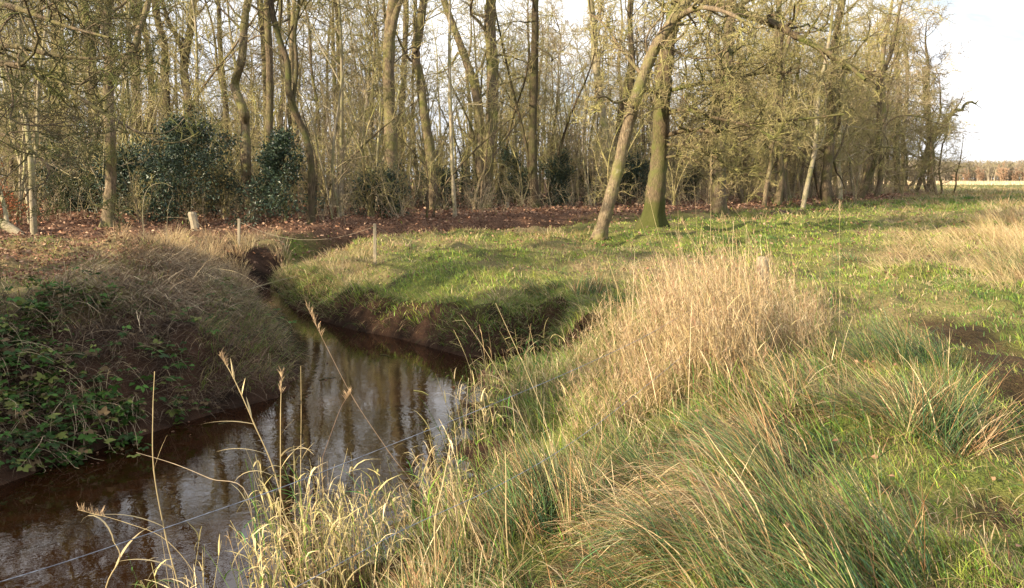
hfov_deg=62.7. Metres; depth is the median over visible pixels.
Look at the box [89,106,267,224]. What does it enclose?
holly bush
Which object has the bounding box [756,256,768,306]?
corner post
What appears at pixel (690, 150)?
sapling
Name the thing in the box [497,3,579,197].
wood tree
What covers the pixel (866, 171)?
edge tree
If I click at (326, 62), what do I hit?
wood tree
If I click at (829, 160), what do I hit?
oak tree
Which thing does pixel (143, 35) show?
wood tree
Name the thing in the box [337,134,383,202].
sapling
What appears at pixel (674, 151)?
sapling
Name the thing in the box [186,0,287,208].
wood tree
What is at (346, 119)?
sapling
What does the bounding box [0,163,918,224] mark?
undergrowth
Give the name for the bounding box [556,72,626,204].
sapling
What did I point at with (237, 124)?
sapling
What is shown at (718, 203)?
oak tree
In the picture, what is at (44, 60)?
wood tree
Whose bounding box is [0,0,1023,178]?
sky
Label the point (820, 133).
edge tree
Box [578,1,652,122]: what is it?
wood tree
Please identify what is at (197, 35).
wood tree
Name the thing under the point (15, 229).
fallen stem
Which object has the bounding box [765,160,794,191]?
sapling
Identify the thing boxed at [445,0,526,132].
wood tree
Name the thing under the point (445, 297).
overhanging grass
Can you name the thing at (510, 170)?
sapling
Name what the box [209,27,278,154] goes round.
wood tree
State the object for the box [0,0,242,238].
overhanging tree
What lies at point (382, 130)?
sapling
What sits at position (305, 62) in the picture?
wood tree
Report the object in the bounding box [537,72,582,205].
sapling
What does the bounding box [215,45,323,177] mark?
sapling
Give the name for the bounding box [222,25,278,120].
wood tree
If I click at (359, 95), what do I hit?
wood tree
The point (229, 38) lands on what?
wood tree
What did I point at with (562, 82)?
wood tree
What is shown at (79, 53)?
wood tree
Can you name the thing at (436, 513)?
reed stem
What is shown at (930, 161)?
edge tree
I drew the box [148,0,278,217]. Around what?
wood tree
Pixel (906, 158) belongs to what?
edge tree
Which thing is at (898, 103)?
wood tree
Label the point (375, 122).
sapling
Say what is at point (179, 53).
wood tree
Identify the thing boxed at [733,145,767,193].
sapling
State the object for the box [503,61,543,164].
wood tree
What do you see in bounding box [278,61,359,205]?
sapling
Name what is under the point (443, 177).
holly bush
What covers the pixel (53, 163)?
wood tree
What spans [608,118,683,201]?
sapling
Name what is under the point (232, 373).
reed stem
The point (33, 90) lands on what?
sapling
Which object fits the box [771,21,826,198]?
wood tree
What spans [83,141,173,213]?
holly bush
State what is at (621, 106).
wood tree
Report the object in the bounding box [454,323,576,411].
straw tuft
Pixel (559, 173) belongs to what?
holly bush
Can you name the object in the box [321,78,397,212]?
sapling
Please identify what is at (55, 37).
wood tree
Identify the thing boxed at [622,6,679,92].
wood tree
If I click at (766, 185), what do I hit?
oak tree
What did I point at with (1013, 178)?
field bush
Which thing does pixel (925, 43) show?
oak tree
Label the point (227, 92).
wood tree
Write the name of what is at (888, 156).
edge tree
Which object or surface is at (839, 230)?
reed stem
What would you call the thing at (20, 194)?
sapling
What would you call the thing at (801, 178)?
edge tree
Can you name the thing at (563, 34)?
wood tree
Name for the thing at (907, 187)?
oak tree
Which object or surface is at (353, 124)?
sapling
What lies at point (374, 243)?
fence post
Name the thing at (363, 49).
wood tree
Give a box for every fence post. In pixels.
[236,219,240,245]
[371,224,376,264]
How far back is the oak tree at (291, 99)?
25.43 m
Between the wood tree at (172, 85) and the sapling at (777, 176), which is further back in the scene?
the sapling at (777, 176)
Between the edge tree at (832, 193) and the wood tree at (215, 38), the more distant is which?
the edge tree at (832, 193)
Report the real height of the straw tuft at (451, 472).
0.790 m
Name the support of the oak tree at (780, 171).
on the ground at (984, 333)
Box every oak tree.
[0,0,67,128]
[35,0,218,207]
[52,0,221,228]
[52,0,235,206]
[114,0,209,204]
[117,0,141,145]
[184,0,358,223]
[216,0,259,223]
[257,0,334,142]
[286,0,383,198]
[342,0,407,213]
[353,0,470,209]
[366,0,480,200]
[422,0,548,209]
[432,0,572,208]
[566,0,626,187]
[669,0,856,206]
[699,0,855,206]
[707,0,779,216]
[735,0,874,208]
[741,0,896,203]
[797,0,909,198]
[822,0,927,198]
[827,0,976,196]
[854,0,927,192]
[870,8,948,191]
[874,41,982,191]
[885,1,971,191]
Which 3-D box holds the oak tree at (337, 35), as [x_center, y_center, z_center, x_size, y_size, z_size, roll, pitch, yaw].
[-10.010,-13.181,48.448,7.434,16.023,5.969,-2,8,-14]
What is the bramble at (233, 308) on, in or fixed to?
on the leaf litter
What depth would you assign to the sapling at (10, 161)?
33.05 m
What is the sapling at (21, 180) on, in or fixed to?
on the ground at (984, 333)
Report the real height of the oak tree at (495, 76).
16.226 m
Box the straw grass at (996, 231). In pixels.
[2,184,1023,371]
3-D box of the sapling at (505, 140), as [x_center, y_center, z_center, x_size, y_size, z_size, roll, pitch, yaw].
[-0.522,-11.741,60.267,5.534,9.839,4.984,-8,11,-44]
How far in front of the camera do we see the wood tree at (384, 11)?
39.51 m
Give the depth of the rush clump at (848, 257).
17.70 m
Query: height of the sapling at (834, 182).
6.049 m
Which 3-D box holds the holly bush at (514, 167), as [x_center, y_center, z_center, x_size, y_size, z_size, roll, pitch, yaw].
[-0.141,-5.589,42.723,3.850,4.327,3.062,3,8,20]
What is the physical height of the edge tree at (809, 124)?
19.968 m
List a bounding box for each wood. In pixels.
[0,64,799,195]
[749,156,1023,181]
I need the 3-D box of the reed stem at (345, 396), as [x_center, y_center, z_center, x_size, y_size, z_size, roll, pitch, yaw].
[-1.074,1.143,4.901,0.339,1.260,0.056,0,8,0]
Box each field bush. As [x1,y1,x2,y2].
[960,168,970,180]
[973,165,984,180]
[996,162,1009,180]
[1010,166,1023,180]
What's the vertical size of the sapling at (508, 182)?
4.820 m
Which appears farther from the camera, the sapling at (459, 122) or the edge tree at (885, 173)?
the edge tree at (885, 173)
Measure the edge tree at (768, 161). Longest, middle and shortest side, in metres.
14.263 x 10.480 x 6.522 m
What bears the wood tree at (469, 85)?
on the ground at (984, 333)
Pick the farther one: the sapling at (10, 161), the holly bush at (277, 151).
the sapling at (10, 161)
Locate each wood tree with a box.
[0,0,59,183]
[0,0,103,199]
[0,0,123,130]
[0,0,146,222]
[0,3,79,203]
[2,1,69,176]
[3,0,122,208]
[4,2,72,129]
[27,3,80,124]
[50,0,189,198]
[61,3,130,99]
[73,0,176,196]
[77,0,218,142]
[102,22,144,117]
[115,0,259,201]
[120,4,183,128]
[141,0,230,113]
[143,38,207,127]
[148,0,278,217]
[152,4,250,144]
[154,25,226,156]
[156,0,283,163]
[170,0,259,129]
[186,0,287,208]
[198,0,371,196]
[201,28,261,161]
[204,1,338,160]
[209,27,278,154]
[209,64,254,160]
[210,56,246,128]
[212,26,273,156]
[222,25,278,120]
[226,1,314,183]
[226,49,287,164]
[234,0,319,198]
[247,0,382,170]
[248,33,326,164]
[250,0,346,204]
[252,0,407,217]
[254,0,365,199]
[271,12,337,146]
[273,1,370,193]
[277,0,464,169]
[285,0,397,155]
[298,0,427,157]
[300,47,352,157]
[301,2,382,193]
[301,37,357,190]
[314,5,408,139]
[327,0,451,206]
[335,11,414,133]
[342,0,437,109]
[343,57,409,165]
[345,0,466,199]
[351,10,399,122]
[364,32,434,153]
[379,26,463,179]
[400,4,457,167]
[408,0,531,217]
[427,0,530,182]
[435,0,517,195]
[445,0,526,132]
[447,61,485,147]
[451,36,505,190]
[465,12,548,180]
[467,16,549,199]
[473,0,568,200]
[480,9,556,201]
[483,1,545,193]
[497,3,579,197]
[502,11,555,146]
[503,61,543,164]
[504,0,569,184]
[504,0,580,143]
[511,0,646,196]
[514,4,574,171]
[515,0,609,162]
[537,20,620,197]
[538,24,584,160]
[539,42,588,155]
[539,96,578,157]
[547,6,644,180]
[558,54,592,189]
[559,32,617,163]
[569,0,624,139]
[572,0,658,199]
[572,78,617,166]
[577,47,616,153]
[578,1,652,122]
[583,0,643,171]
[584,53,687,199]
[586,0,683,203]
[587,0,699,201]
[597,0,706,204]
[606,26,705,167]
[615,75,680,146]
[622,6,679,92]
[636,34,676,141]
[652,24,711,189]
[668,57,713,196]
[685,27,720,194]
[702,27,762,193]
[729,30,761,194]
[734,20,799,189]
[767,48,826,195]
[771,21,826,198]
[799,85,876,179]
[806,19,866,154]
[843,25,908,190]
[849,0,925,188]
[851,17,886,191]
[856,54,933,160]
[885,76,932,191]
[907,65,945,190]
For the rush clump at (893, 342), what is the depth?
7.46 m
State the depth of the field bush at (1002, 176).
296.08 m
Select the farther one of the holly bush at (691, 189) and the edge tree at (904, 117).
the edge tree at (904, 117)
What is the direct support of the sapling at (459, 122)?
on the ground at (984, 333)
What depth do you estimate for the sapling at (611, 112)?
49.17 m
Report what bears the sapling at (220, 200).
on the ground at (984, 333)
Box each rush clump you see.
[360,508,539,587]
[405,418,587,563]
[469,407,644,538]
[508,396,790,587]
[512,274,558,301]
[565,407,676,504]
[566,266,610,294]
[608,381,978,587]
[611,353,818,499]
[679,339,870,408]
[773,349,936,434]
[823,289,980,368]
[829,249,860,261]
[837,333,1023,472]
[968,236,1023,281]
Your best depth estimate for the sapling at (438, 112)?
54.08 m
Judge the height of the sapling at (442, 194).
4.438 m
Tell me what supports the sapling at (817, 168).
on the ground at (984, 333)
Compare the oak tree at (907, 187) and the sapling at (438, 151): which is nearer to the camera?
the sapling at (438, 151)
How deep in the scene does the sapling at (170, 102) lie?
52.99 m
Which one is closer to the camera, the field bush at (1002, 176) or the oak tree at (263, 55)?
the oak tree at (263, 55)
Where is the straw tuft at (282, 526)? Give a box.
[231,450,362,587]
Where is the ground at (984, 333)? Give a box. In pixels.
[0,179,1023,587]
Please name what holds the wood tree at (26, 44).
on the ground at (984, 333)
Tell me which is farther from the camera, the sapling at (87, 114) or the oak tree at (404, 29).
the oak tree at (404, 29)
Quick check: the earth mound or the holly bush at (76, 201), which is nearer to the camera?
the holly bush at (76, 201)
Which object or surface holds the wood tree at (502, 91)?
on the ground at (984, 333)
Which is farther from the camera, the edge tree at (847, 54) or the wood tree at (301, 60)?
the edge tree at (847, 54)
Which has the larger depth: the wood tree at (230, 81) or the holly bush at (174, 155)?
the wood tree at (230, 81)
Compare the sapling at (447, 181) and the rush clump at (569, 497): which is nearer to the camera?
the rush clump at (569, 497)
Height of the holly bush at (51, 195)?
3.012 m
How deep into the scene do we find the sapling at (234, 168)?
30.02 m
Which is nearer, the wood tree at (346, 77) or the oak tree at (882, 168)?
the wood tree at (346, 77)
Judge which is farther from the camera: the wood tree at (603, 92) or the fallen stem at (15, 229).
the wood tree at (603, 92)
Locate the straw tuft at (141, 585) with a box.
[127,525,221,587]
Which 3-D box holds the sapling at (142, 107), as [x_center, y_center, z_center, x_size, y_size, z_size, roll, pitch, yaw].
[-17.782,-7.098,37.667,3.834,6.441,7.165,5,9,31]
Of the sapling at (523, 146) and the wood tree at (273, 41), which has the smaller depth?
the wood tree at (273, 41)
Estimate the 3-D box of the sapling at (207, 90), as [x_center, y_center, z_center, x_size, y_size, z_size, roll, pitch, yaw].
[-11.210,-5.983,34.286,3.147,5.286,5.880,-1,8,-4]
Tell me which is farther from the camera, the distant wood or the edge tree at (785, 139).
the distant wood
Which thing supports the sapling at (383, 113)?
on the ground at (984, 333)
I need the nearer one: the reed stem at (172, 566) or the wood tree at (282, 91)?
the reed stem at (172, 566)
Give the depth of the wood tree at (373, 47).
60.11 m
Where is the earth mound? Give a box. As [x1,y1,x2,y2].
[770,209,789,214]
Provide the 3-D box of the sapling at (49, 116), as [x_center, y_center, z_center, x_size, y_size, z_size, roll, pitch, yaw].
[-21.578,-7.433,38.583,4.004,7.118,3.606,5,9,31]
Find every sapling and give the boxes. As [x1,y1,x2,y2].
[0,0,102,192]
[0,25,126,197]
[0,43,55,224]
[0,99,28,190]
[0,127,62,210]
[1,34,78,142]
[1,34,103,206]
[1,55,101,207]
[4,23,160,197]
[15,64,84,205]
[32,26,143,206]
[32,70,169,154]
[39,40,173,208]
[44,65,159,206]
[52,67,152,152]
[54,0,294,209]
[56,45,184,215]
[87,27,175,156]
[116,58,177,153]
[116,145,160,225]
[122,74,233,211]
[124,54,200,152]
[125,95,178,155]
[133,51,264,216]
[139,98,214,199]
[140,158,207,216]
[142,61,277,198]
[154,112,235,212]
[171,75,263,172]
[184,84,264,169]
[185,102,266,217]
[195,91,279,171]
[204,58,301,156]
[208,92,305,215]
[211,130,261,211]
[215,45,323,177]
[216,83,262,164]
[219,71,260,176]
[234,95,314,213]
[238,75,335,212]
[251,125,264,209]
[274,59,375,203]
[275,69,425,216]
[278,4,445,210]
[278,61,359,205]
[280,24,377,219]
[280,135,329,214]
[296,51,446,200]
[298,20,370,207]
[298,112,345,213]
[300,69,346,188]
[303,66,380,202]
[306,72,414,186]
[315,79,418,208]
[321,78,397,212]
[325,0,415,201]
[325,73,426,217]
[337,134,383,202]
[343,39,433,203]
[347,82,407,156]
[348,29,452,186]
[350,130,430,218]
[360,77,416,164]
[369,60,485,204]
[370,62,430,159]
[375,98,449,207]
[377,110,457,209]
[392,101,521,217]
[395,92,436,195]
[396,113,461,198]
[400,62,485,182]
[405,113,444,198]
[405,137,425,196]
[409,131,454,203]
[424,31,571,203]
[425,79,554,202]
[429,73,527,198]
[453,96,523,190]
[457,70,548,208]
[458,128,506,202]
[461,66,546,196]
[473,23,633,196]
[492,103,543,205]
[493,138,543,200]
[504,75,620,197]
[514,110,547,183]
[521,118,589,204]
[527,105,601,190]
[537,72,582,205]
[538,38,618,201]
[538,67,593,193]
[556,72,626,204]
[571,100,645,203]
[576,89,619,188]
[578,103,653,207]
[598,113,651,200]
[608,105,652,201]
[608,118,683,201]
[616,81,686,199]
[633,95,679,171]
[638,96,709,194]
[646,127,705,205]
[649,86,701,200]
[651,101,697,197]
[672,87,711,199]
[686,108,756,204]
[691,135,711,196]
[695,148,727,196]
[727,138,784,203]
[729,127,757,197]
[732,83,787,194]
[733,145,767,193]
[748,135,801,194]
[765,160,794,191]
[772,134,816,197]
[791,138,821,197]
[804,134,835,195]
[831,129,856,193]
[838,138,874,204]
[883,136,927,194]
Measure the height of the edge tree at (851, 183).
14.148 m
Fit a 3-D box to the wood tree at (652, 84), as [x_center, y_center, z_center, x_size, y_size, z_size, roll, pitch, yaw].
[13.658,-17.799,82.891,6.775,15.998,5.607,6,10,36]
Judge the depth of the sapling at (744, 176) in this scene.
58.24 m
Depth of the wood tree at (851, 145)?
72.54 m
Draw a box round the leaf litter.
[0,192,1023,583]
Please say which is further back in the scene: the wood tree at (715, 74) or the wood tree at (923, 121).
the wood tree at (923, 121)
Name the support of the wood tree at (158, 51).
on the ground at (984, 333)
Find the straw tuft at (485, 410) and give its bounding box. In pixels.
[418,358,526,458]
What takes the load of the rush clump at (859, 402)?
on the ground at (984, 333)
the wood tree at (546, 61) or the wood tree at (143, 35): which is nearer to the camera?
the wood tree at (143, 35)
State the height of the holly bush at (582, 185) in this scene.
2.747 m
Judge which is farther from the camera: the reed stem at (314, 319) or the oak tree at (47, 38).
the oak tree at (47, 38)
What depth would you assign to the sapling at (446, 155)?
42.56 m
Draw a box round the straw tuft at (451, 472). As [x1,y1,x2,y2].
[393,412,519,516]
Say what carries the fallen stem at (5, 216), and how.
attached to the fallen stem at (15, 229)
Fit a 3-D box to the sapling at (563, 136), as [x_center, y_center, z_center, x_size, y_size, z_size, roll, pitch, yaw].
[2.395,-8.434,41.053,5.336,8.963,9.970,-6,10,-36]
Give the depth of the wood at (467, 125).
76.59 m
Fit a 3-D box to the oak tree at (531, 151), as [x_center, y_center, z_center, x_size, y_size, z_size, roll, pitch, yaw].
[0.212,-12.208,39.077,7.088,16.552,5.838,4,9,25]
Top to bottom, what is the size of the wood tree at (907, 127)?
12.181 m
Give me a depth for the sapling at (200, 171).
32.34 m
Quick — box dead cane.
[233,276,296,293]
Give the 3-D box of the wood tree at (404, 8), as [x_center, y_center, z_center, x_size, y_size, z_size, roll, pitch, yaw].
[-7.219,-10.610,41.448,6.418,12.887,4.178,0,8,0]
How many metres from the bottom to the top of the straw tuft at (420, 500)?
0.852 m
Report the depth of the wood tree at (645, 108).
66.78 m
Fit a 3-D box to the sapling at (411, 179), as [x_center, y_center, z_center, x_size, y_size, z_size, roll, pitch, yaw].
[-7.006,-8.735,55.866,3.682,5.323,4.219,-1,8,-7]
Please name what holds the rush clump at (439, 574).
on the ground at (984, 333)
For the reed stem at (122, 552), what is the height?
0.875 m
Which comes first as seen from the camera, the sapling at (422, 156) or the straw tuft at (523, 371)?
the straw tuft at (523, 371)
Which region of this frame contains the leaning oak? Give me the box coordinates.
[571,0,773,240]
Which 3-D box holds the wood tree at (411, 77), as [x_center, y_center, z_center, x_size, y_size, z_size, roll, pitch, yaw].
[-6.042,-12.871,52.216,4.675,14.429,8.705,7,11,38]
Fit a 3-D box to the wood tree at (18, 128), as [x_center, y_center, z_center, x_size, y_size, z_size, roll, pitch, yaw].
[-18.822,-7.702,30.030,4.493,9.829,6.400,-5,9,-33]
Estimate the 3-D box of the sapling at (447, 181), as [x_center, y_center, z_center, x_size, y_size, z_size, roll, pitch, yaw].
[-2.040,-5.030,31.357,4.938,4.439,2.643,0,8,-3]
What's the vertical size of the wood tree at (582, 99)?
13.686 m
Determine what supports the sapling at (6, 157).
on the ground at (984, 333)
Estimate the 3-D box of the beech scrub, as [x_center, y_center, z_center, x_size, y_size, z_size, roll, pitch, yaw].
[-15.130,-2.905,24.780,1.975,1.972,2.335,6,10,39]
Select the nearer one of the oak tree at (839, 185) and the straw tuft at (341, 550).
the straw tuft at (341, 550)
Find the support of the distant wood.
on the ground at (984, 333)
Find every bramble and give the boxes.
[0,267,158,474]
[84,288,227,446]
[172,263,295,332]
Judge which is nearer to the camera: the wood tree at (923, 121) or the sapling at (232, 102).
the sapling at (232, 102)
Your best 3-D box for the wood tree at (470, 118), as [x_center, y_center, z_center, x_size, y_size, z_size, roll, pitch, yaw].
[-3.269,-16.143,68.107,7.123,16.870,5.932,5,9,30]
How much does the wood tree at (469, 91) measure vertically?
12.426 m
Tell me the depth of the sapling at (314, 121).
47.27 m
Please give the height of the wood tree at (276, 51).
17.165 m
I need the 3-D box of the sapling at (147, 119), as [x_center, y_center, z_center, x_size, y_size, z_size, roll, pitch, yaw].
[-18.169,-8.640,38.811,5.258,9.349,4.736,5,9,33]
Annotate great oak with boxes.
[593,0,920,229]
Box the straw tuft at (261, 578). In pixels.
[204,494,347,587]
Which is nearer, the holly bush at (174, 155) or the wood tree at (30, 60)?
the holly bush at (174, 155)
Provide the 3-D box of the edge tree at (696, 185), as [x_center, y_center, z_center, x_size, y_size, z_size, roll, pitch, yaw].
[11.441,-12.060,51.712,9.279,13.005,6.541,4,5,21]
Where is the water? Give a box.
[0,282,562,587]
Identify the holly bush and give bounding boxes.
[15,143,84,206]
[16,116,177,212]
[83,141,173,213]
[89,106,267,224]
[161,146,259,212]
[224,123,324,227]
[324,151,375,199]
[336,159,417,218]
[411,161,490,209]
[492,142,543,205]
[538,147,584,206]
[568,165,604,202]
[617,146,649,204]
[675,168,703,200]
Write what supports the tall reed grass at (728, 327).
on the ground at (984, 333)
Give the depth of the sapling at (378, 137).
35.83 m
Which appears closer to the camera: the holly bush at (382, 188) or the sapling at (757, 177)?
the holly bush at (382, 188)
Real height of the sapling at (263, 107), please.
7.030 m
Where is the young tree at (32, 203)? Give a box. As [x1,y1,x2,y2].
[0,0,135,234]
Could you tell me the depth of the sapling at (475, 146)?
58.69 m
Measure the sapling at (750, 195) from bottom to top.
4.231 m
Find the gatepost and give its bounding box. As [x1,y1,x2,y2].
[188,212,199,230]
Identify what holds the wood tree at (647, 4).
on the ground at (984, 333)
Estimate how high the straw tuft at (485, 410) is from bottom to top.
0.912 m
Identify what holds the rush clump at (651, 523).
on the ground at (984, 333)
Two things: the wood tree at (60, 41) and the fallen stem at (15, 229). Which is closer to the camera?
the fallen stem at (15, 229)
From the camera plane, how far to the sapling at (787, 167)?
61.38 m
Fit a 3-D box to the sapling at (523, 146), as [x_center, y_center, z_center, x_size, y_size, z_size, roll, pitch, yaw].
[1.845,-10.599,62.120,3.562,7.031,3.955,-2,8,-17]
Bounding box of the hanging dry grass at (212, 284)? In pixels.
[0,231,313,480]
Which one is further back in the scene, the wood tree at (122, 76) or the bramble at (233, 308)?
the wood tree at (122, 76)
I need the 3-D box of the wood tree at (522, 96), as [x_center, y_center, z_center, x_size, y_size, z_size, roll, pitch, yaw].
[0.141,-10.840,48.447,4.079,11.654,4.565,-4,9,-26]
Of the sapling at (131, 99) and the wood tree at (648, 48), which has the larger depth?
the wood tree at (648, 48)
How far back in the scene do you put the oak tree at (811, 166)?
44.97 m
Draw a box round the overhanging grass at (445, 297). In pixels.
[267,259,606,374]
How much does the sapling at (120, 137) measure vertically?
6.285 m
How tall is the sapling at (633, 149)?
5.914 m
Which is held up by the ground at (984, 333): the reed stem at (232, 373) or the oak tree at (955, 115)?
the oak tree at (955, 115)
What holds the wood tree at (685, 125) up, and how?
on the ground at (984, 333)
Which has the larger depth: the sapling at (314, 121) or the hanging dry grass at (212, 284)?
the sapling at (314, 121)
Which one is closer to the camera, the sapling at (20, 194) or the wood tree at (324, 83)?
the sapling at (20, 194)
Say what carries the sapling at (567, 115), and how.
on the ground at (984, 333)
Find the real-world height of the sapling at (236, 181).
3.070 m
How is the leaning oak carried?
on the ground at (984, 333)
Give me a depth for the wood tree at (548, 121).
76.93 m
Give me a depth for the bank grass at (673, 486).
4.93 m
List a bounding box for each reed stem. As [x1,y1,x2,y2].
[77,503,201,587]
[83,515,148,587]
[102,371,179,587]
[136,452,254,577]
[209,349,298,587]
[235,367,313,584]
[300,448,308,554]
[301,386,351,586]
[305,300,428,552]
[434,445,450,582]
[456,315,540,460]
[496,304,551,452]
[505,451,509,574]
[647,187,668,283]
[680,217,731,296]
[745,325,775,395]
[838,200,841,325]
[868,224,870,338]
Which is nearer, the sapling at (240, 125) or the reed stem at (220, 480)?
the reed stem at (220, 480)
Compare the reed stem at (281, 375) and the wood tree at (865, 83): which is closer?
the reed stem at (281, 375)
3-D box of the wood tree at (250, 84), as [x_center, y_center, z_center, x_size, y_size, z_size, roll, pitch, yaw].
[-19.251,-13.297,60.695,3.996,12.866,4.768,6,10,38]
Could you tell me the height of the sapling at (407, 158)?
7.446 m
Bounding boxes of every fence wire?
[0,272,753,581]
[294,306,740,587]
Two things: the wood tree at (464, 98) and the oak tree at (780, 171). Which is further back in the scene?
the wood tree at (464, 98)
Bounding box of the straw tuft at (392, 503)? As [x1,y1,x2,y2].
[299,478,422,586]
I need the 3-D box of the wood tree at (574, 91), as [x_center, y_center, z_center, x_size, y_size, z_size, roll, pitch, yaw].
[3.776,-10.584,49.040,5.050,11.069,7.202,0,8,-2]
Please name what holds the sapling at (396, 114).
on the ground at (984, 333)
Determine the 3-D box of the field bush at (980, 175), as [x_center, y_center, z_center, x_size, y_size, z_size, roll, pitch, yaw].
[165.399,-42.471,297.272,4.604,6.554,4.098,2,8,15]
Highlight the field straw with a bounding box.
[703,180,1023,184]
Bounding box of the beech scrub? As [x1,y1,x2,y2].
[0,163,43,223]
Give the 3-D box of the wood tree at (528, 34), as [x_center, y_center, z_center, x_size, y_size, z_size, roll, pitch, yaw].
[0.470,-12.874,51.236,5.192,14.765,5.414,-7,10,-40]
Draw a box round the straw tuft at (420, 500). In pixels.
[326,446,479,563]
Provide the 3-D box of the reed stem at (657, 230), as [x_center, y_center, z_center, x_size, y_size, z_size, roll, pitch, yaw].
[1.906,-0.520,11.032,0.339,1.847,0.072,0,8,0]
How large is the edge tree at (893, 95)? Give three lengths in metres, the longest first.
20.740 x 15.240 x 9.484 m
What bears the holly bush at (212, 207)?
on the ground at (984, 333)
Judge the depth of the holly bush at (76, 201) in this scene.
30.12 m
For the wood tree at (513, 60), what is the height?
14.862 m
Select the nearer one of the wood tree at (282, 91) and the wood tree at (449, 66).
the wood tree at (449, 66)
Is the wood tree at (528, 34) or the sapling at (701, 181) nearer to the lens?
the wood tree at (528, 34)
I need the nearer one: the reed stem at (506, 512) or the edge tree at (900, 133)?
the reed stem at (506, 512)
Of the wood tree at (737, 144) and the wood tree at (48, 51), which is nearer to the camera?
the wood tree at (48, 51)
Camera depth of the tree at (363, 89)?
38.58 m
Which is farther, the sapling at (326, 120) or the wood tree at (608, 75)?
the wood tree at (608, 75)
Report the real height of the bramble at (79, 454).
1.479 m
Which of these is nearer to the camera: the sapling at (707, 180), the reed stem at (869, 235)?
the reed stem at (869, 235)
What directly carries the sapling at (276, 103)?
on the ground at (984, 333)
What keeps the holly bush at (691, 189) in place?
on the ground at (984, 333)
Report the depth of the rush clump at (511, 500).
4.96 m
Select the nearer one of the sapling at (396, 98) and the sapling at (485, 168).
the sapling at (485, 168)
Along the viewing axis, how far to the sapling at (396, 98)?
50.56 m
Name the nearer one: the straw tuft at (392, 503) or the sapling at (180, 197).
the straw tuft at (392, 503)
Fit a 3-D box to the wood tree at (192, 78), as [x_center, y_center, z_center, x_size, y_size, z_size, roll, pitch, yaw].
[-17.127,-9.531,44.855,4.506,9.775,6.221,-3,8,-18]
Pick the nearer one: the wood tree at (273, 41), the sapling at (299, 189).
the sapling at (299, 189)
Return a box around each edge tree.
[0,100,43,140]
[586,0,703,203]
[622,4,767,200]
[644,3,813,202]
[669,0,854,169]
[671,0,883,176]
[673,19,812,189]
[683,1,872,197]
[691,0,835,201]
[707,0,876,195]
[727,8,814,194]
[727,61,808,196]
[738,19,894,198]
[756,27,857,196]
[793,20,864,160]
[794,36,854,194]
[798,67,871,188]
[804,22,919,197]
[813,62,889,195]
[816,9,921,193]
[835,2,931,194]
[836,74,917,190]
[837,7,967,196]
[844,61,931,190]
[846,59,935,192]
[860,64,924,190]
[871,61,925,183]
[875,69,931,189]
[884,90,964,194]
[894,51,976,191]
[911,106,999,192]
[929,126,981,192]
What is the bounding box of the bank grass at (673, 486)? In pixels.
[226,312,1023,587]
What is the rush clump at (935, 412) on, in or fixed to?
on the ground at (984, 333)
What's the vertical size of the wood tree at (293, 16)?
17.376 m
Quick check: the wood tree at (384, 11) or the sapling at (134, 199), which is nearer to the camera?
the sapling at (134, 199)
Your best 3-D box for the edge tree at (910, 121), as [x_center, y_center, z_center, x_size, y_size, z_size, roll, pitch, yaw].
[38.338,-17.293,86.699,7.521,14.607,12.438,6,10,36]
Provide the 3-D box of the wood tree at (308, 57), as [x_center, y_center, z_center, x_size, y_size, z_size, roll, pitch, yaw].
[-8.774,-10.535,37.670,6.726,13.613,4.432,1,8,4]
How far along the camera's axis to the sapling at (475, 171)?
44.02 m
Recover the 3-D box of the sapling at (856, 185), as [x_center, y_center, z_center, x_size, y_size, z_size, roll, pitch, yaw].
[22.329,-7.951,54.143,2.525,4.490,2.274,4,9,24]
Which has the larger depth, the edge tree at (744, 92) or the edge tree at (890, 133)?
the edge tree at (890, 133)
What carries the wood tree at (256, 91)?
on the ground at (984, 333)
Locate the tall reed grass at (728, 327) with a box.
[511,186,867,443]
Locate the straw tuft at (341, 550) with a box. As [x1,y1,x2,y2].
[236,458,398,587]
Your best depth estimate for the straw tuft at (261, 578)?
4.55 m
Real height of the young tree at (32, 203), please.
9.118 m
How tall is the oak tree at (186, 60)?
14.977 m
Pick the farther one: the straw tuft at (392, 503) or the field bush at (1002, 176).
the field bush at (1002, 176)
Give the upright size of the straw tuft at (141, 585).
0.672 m
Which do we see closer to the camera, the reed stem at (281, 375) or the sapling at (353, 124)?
the reed stem at (281, 375)
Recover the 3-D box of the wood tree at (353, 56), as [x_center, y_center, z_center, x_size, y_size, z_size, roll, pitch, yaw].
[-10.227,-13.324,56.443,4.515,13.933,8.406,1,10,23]
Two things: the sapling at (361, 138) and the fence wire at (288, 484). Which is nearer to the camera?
the fence wire at (288, 484)
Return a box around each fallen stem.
[0,186,9,222]
[0,219,26,235]
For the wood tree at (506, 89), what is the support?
on the ground at (984, 333)
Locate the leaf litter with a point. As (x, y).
(580, 208)
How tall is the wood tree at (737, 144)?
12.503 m
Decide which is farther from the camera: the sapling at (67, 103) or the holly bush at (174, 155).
the sapling at (67, 103)
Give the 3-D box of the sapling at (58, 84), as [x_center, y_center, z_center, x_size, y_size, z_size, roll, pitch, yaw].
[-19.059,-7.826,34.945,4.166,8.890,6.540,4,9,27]
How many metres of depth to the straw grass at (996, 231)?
19.45 m
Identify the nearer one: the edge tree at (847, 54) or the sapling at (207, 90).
the sapling at (207, 90)
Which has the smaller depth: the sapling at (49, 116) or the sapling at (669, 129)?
the sapling at (49, 116)

